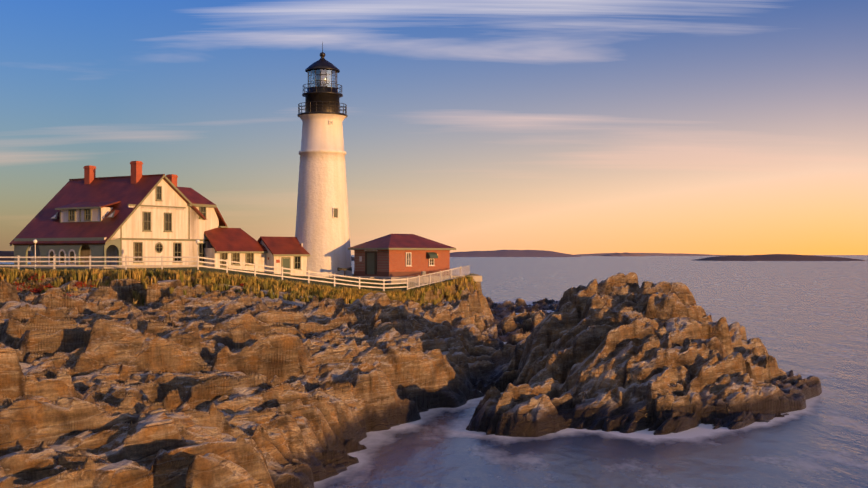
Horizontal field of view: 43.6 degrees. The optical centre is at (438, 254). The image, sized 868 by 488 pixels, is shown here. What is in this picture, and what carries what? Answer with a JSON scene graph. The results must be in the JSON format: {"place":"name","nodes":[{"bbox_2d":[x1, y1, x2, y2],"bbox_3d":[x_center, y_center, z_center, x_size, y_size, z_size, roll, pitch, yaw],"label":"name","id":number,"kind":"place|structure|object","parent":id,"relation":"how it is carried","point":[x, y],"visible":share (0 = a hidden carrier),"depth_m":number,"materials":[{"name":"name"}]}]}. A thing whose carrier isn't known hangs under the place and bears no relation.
{"place":"outdoors","nodes":[
{"label":"outdoors","id":0,"kind":"place"},
{"bbox_2d":[0,264,821,487],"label":"rocky shore","id":1,"kind":"structure","parent":0,"point":[109,386],"depth_m":53.08,"materials":[{"name":"brown stone"}]},
{"bbox_2d":[33,239,36,268],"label":"lamp post","id":2,"kind":"object","parent":1,"relation":"on","point":[34,241],"visible":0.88,"depth_m":97.57,"materials":[{"name":"metal"}]},
{"bbox_2d":[9,161,227,268],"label":"keepers house","id":3,"kind":"structure","parent":1,"relation":"on","point":[136,213],"depth_m":108.46,"materials":[{"name":"white paint"}]},
{"bbox_2d":[0,273,261,296],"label":"red shrubs","id":4,"kind":"object","parent":1,"relation":"on","point":[38,290],"visible":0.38,"depth_m":90.00,"materials":[{"name":"red plant"}]},
{"bbox_2d":[0,256,469,290],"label":"wooden fence","id":5,"kind":"object","parent":1,"relation":"on","point":[450,272],"visible":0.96,"depth_m":99.68,"materials":[{"name":"paint"}]},
{"bbox_2d":[0,266,476,306],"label":"grass tufts","id":6,"kind":"object","parent":1,"relation":"on","point":[295,290],"visible":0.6,"depth_m":92.95,"materials":[{"name":"plant"}]},
{"bbox_2d":[204,228,309,275],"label":"outbuildings","id":7,"kind":"structure","parent":1,"relation":"on","point":[236,244],"depth_m":116.25,"materials":[{"name":"white paint"}]},
{"bbox_2d":[295,42,351,276],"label":"lighthouse tower","id":8,"kind":"structure","parent":1,"relation":"on","point":[322,233],"depth_m":119.70,"materials":[{"name":"white paint"}]},
{"bbox_2d":[337,267,351,275],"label":"fog horn","id":9,"kind":"object","parent":1,"relation":"on","point":[344,269],"visible":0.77,"depth_m":117.29,"materials":[{"name":"brown metal"}]},
{"bbox_2d":[336,234,481,282],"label":"brick building","id":10,"kind":"structure","parent":1,"relation":"on","point":[396,256],"depth_m":116.27,"materials":[{"name":"red brick"}]},
{"bbox_2d":[0,255,867,487],"bbox_3d":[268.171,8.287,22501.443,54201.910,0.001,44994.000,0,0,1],"label":"sea water","id":11,"kind":"structure","parent":0,"point":[805,319],"depth_m":51.19,"materials":[{"name":"blue liquid"}]},
{"bbox_2d":[0,251,353,260],"bbox_3d":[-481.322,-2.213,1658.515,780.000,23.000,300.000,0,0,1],"label":"shore land","id":12,"kind":"structure","parent":11,"relation":"in","point":[6,253],"depth_m":1540.45,"materials":[{"name":"grey"}]},
{"bbox_2d":[0,0,867,254],"label":"sky","id":13,"kind":"structure","parent":0,"point":[573,127],"materials":[{"name":"blue"}]},
{"bbox_2d":[450,250,580,256],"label":"distant island","id":14,"kind":"structure","parent":0,"point":[519,253],"depth_m":4261.40,"materials":[{"name":"grey"}]},
{"bbox_2d":[601,252,643,255],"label":"island","id":15,"kind":"structure","parent":0,"point":[623,254],"depth_m":6037.66,"materials":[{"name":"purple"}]},
{"bbox_2d":[577,253,730,255],"bbox_3d":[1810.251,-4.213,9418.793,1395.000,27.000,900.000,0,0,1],"label":"distant coastline","id":16,"kind":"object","parent":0,"point":[656,254],"depth_m":9054.49,"materials":[{"name":"beige"}]},
{"bbox_2d":[695,254,865,260],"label":"island","id":17,"kind":"structure","parent":0,"point":[780,257],"depth_m":1512.38,"materials":[{"name":"grey"}]}
]}

